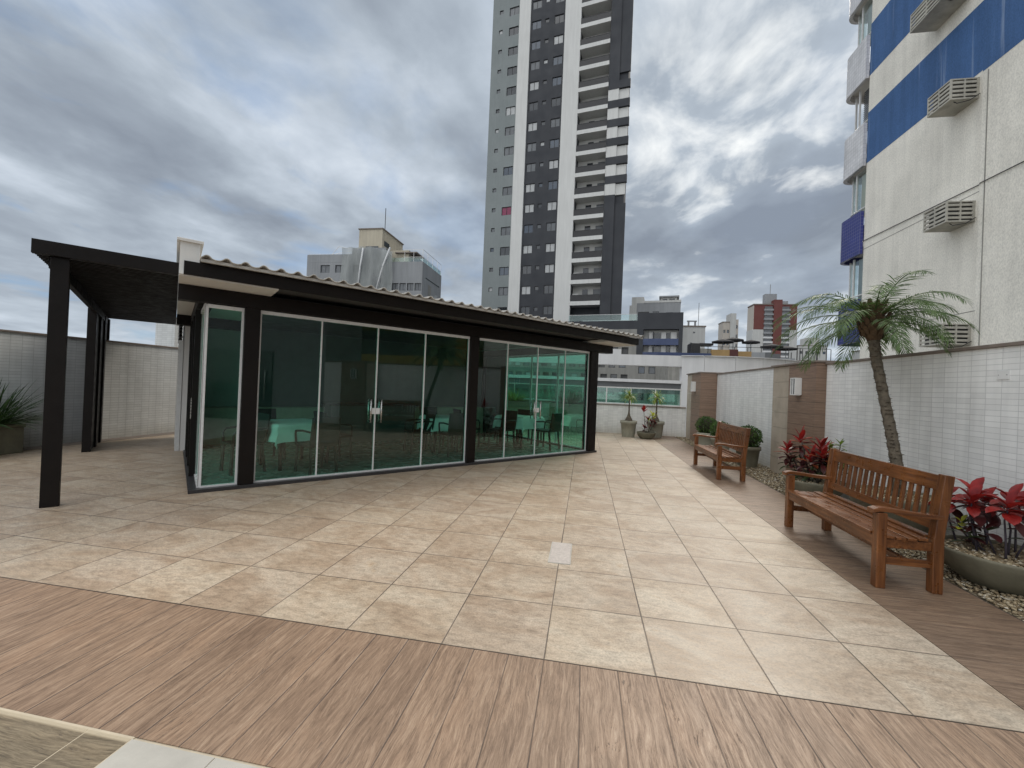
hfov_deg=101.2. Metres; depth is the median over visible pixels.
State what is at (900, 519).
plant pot
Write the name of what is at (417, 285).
window
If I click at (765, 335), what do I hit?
balcony window
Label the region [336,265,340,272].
window
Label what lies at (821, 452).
red leaved plant
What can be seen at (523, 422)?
tablecloth
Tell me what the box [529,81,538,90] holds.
window
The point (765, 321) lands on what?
balcony window
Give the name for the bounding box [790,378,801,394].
wall lamp
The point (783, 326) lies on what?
balcony window
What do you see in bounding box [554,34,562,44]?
window
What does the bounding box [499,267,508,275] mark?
window
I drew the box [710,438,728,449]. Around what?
plant pot
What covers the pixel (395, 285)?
window
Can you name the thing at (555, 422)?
dining chair
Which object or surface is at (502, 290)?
window
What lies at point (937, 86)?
apartment block
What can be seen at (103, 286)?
pergola
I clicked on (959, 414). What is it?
boundary wall
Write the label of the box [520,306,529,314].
window
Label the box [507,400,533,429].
planter tray
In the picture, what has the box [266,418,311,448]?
tablecloth
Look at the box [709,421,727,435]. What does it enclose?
round bush
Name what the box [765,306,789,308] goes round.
balcony window
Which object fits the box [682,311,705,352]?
white block
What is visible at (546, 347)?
door leaf
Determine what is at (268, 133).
sky
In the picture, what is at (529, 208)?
window
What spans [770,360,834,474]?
pilaster
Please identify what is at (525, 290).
window
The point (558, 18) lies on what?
window
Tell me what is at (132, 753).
pale tile floor
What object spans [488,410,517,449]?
dining chair
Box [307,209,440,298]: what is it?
netted building
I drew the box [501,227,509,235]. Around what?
window
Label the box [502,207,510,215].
window
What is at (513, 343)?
door leaf
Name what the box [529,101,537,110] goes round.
window
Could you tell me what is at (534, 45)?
window
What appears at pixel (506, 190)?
window
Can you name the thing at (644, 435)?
plant pot
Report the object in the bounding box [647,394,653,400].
window
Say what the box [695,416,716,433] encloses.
round bush
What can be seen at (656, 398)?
ponytail palm
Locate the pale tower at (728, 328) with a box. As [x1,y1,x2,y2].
[718,313,738,349]
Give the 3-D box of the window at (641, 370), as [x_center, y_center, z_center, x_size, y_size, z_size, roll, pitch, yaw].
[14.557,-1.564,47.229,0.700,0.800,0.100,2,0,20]
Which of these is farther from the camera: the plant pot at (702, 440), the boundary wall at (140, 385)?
the plant pot at (702, 440)
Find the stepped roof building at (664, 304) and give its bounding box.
[629,295,680,320]
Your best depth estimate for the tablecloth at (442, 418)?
9.01 m
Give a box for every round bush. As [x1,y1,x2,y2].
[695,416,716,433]
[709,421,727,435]
[739,424,762,446]
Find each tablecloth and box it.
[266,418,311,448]
[416,415,448,435]
[492,414,545,431]
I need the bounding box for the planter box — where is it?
[0,423,25,454]
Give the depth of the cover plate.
4.03 m
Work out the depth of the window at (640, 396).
47.21 m
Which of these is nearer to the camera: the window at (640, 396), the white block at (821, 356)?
the window at (640, 396)
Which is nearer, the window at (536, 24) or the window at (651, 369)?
the window at (651, 369)
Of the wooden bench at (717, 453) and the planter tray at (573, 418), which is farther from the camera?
the planter tray at (573, 418)
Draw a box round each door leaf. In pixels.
[316,318,378,476]
[373,325,425,470]
[504,342,538,458]
[534,345,565,455]
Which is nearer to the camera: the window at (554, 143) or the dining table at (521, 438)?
the dining table at (521, 438)
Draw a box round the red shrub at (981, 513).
[927,477,1023,558]
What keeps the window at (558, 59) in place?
in the residential tower at (557, 161)
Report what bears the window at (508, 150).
in the residential tower at (557, 161)
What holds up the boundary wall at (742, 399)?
on the podium
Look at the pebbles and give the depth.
3.66 m
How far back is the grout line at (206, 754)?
1.67 m
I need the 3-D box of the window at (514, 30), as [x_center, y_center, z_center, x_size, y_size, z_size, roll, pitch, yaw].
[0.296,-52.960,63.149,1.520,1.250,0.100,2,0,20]
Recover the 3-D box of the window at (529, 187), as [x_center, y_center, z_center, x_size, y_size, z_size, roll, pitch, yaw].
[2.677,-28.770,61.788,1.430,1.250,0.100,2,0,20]
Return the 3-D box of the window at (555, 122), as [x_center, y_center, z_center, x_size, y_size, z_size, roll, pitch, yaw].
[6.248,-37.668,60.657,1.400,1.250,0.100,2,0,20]
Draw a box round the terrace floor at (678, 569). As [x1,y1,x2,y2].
[0,429,1023,732]
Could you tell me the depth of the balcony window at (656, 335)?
47.40 m
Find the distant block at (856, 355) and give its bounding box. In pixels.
[851,350,859,359]
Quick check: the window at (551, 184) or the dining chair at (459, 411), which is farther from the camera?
the window at (551, 184)
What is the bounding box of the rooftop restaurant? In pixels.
[656,343,830,404]
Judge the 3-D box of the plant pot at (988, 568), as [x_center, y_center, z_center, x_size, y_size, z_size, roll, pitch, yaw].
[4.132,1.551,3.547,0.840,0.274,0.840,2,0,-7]
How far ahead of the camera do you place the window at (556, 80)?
60.71 m
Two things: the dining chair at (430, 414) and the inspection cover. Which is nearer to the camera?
the inspection cover
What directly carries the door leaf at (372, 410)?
in the glass pavilion
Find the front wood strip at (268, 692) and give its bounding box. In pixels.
[0,577,1023,767]
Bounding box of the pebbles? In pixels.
[676,436,1023,620]
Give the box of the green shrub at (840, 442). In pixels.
[824,439,848,479]
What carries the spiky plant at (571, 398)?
in the planter tray at (573, 418)
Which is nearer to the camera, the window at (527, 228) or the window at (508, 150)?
the window at (527, 228)
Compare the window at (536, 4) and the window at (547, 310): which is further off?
the window at (536, 4)
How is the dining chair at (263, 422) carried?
on the glass pavilion
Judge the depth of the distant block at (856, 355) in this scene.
82.17 m
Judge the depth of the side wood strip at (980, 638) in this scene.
3.26 m
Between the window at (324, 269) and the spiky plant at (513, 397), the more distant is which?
the window at (324, 269)
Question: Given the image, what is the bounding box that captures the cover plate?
[997,370,1009,379]
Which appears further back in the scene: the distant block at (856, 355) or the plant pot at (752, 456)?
the distant block at (856, 355)
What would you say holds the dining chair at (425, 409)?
on the glass pavilion
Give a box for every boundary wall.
[0,329,177,446]
[524,400,685,436]
[716,367,787,467]
[825,341,1023,545]
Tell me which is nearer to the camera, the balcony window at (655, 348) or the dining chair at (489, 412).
the dining chair at (489, 412)
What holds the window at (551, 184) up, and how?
in the residential tower at (557, 161)
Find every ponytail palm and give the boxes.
[621,387,636,420]
[648,391,666,421]
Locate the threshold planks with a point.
(28, 741)
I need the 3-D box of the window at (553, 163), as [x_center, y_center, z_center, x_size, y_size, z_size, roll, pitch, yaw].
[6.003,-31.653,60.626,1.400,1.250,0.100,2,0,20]
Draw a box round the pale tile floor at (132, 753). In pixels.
[96,739,259,767]
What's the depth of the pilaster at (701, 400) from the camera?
12.66 m
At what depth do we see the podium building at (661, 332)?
47.74 m
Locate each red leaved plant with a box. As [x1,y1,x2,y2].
[641,405,658,432]
[774,425,836,482]
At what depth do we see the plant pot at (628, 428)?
13.59 m
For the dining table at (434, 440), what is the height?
0.735 m
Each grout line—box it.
[0,707,134,767]
[134,738,269,767]
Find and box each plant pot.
[620,420,636,436]
[636,431,655,438]
[647,420,664,437]
[697,432,711,445]
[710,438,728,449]
[736,446,760,467]
[783,474,845,495]
[849,485,931,532]
[944,534,1023,595]
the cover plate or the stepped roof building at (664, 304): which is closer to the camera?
the cover plate
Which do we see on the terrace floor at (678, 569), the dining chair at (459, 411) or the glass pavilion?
the glass pavilion
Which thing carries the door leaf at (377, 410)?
in the glass pavilion
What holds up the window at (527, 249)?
in the residential tower at (557, 161)
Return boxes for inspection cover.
[548,542,571,564]
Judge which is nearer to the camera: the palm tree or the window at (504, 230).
the palm tree
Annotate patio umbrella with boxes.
[712,339,733,349]
[726,337,743,348]
[742,340,759,351]
[760,344,782,352]
[775,346,797,357]
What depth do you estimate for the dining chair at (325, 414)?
7.66 m
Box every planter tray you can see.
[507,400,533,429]
[548,402,583,432]
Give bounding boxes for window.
[321,265,329,272]
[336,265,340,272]
[392,283,397,289]
[400,283,405,290]
[407,283,413,290]
[415,283,420,290]
[428,285,430,295]
[498,287,507,295]
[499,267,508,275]
[500,247,509,255]
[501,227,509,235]
[502,186,511,195]
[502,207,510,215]
[503,166,512,175]
[504,146,513,155]
[505,126,514,135]
[506,106,514,115]
[507,66,516,75]
[507,86,515,95]
[508,46,517,55]
[509,26,518,35]
[510,6,518,15]
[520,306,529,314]
[521,286,530,294]
[522,265,530,273]
[523,245,531,253]
[524,224,532,232]
[525,183,534,192]
[525,204,533,212]
[526,163,535,171]
[527,142,535,151]
[528,122,536,131]
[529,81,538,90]
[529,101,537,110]
[530,61,539,70]
[531,40,540,49]
[532,20,540,29]
[533,0,541,9]
[543,306,551,314]
[544,264,553,272]
[544,285,552,293]
[545,243,554,251]
[546,222,555,230]
[547,201,556,210]
[548,180,556,189]
[549,159,557,168]
[550,118,559,127]
[550,139,558,147]
[551,97,560,106]
[552,76,561,85]
[553,55,562,64]
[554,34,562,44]
[555,14,563,23]
[637,393,643,399]
[638,366,644,373]
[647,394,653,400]
[648,367,654,373]
[653,346,659,351]
[654,333,660,338]
[764,320,788,322]
[764,325,788,327]
[764,334,788,336]
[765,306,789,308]
[765,311,788,313]
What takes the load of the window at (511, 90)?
in the residential tower at (557, 161)
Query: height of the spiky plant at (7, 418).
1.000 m
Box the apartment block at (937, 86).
[837,0,1023,358]
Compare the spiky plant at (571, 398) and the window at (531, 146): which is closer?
the spiky plant at (571, 398)
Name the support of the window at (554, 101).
in the residential tower at (557, 161)
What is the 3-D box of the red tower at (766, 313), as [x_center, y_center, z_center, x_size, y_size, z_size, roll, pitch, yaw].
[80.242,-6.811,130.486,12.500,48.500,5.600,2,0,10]
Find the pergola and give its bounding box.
[31,238,178,507]
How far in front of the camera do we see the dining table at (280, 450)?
6.66 m
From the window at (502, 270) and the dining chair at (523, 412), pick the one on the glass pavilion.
the dining chair at (523, 412)
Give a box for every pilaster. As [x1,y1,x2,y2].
[686,372,722,440]
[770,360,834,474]
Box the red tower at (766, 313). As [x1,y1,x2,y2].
[746,284,797,359]
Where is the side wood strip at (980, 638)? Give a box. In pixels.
[652,436,1023,709]
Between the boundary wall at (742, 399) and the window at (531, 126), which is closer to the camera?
the boundary wall at (742, 399)
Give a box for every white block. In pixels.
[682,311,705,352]
[796,338,826,360]
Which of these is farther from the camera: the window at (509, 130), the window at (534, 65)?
the window at (509, 130)
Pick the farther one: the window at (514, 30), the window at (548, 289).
the window at (514, 30)
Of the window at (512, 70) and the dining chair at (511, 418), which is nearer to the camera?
the dining chair at (511, 418)
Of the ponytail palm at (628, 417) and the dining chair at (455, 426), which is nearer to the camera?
the dining chair at (455, 426)
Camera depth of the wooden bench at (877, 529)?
3.65 m
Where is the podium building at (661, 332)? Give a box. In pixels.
[508,312,683,403]
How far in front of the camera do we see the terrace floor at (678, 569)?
3.44 m
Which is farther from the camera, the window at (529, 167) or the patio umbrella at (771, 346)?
the window at (529, 167)
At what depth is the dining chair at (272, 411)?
7.72 m
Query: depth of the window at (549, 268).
60.51 m
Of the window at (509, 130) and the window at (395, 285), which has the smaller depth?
the window at (395, 285)
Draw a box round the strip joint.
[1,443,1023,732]
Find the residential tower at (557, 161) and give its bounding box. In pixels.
[481,0,633,320]
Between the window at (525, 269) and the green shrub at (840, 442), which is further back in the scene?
the window at (525, 269)
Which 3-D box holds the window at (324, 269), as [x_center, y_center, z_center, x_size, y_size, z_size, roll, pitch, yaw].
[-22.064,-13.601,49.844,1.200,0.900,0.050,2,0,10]
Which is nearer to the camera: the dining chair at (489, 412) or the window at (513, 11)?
the dining chair at (489, 412)
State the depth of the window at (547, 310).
60.52 m
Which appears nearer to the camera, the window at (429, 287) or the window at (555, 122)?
the window at (429, 287)
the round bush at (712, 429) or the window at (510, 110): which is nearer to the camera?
the round bush at (712, 429)
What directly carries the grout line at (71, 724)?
on the threshold planks
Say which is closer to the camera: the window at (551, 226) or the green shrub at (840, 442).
the green shrub at (840, 442)
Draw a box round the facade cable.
[862,161,1023,241]
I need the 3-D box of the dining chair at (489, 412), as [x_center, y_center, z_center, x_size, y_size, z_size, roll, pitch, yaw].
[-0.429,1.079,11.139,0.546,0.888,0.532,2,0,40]
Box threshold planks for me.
[0,710,130,767]
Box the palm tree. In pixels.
[770,269,980,496]
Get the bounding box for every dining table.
[259,423,323,470]
[425,431,452,451]
[496,415,538,447]
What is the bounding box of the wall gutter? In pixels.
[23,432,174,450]
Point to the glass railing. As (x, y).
(631, 388)
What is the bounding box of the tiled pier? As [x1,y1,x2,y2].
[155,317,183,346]
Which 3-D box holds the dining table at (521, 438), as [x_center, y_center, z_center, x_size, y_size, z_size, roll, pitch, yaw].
[0.184,1.176,10.624,0.840,0.735,0.840,2,0,40]
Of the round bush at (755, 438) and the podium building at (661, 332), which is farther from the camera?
the podium building at (661, 332)
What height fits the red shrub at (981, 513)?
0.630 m
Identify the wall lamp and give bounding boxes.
[691,382,695,391]
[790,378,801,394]
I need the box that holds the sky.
[0,0,870,360]
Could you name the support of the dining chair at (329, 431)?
on the glass pavilion
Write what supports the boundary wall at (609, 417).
on the podium
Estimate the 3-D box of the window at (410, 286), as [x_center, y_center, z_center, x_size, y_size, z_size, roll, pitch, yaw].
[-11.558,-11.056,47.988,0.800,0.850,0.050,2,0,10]
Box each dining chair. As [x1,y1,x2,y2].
[219,412,270,475]
[257,408,285,461]
[294,417,341,474]
[314,411,352,462]
[403,410,435,453]
[418,407,443,445]
[438,413,462,456]
[453,409,479,447]
[483,407,507,442]
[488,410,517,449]
[518,409,541,443]
[533,413,561,450]
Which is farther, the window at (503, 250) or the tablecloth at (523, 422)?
the window at (503, 250)
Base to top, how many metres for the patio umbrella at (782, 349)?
1.800 m
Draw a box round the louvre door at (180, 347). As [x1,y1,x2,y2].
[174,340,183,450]
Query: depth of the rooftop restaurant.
38.28 m
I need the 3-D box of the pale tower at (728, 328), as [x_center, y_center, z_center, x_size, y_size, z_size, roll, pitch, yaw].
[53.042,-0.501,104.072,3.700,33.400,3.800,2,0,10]
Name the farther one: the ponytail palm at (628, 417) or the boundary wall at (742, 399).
the ponytail palm at (628, 417)
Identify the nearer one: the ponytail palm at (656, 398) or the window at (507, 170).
the ponytail palm at (656, 398)
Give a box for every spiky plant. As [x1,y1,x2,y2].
[0,379,66,429]
[508,388,527,402]
[547,390,583,405]
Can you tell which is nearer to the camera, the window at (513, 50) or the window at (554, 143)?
the window at (554, 143)
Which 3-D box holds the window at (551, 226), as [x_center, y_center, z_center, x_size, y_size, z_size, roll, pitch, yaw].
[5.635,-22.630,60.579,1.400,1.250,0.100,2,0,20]
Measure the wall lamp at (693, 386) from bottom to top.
0.312 m
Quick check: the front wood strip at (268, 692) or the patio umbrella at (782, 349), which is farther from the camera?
the patio umbrella at (782, 349)
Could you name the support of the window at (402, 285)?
in the netted building at (378, 258)
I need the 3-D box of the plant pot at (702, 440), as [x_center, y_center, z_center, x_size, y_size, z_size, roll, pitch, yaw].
[5.442,1.572,11.774,0.500,0.424,0.500,2,0,-25]
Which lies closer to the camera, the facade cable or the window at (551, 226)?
the facade cable
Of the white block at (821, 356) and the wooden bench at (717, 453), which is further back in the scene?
the white block at (821, 356)
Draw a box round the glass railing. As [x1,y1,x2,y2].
[508,383,681,406]
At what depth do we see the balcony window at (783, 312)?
128.00 m
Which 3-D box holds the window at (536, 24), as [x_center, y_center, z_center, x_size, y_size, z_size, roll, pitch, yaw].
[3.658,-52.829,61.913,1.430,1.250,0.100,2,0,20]
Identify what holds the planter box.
on the terrace floor at (678, 569)
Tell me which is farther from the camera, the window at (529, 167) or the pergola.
the window at (529, 167)
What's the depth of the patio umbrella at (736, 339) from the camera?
39.12 m
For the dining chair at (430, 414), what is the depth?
8.95 m
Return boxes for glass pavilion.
[174,237,643,493]
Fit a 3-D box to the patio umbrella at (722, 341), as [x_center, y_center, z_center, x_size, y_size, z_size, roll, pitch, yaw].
[19.189,-3.022,38.321,1.755,2.200,1.755,2,0,-13]
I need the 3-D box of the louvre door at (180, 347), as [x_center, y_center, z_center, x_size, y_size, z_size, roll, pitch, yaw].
[-6.726,0.210,8.481,0.070,2.120,1.098,3,0,-39]
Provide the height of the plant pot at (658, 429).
0.534 m
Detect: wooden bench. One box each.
[692,421,750,481]
[782,448,954,594]
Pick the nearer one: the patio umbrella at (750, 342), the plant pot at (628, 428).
the plant pot at (628, 428)
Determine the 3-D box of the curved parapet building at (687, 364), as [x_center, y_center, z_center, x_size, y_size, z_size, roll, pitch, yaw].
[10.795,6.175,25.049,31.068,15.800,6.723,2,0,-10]
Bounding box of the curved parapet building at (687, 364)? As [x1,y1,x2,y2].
[508,349,802,436]
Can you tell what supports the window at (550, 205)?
in the residential tower at (557, 161)

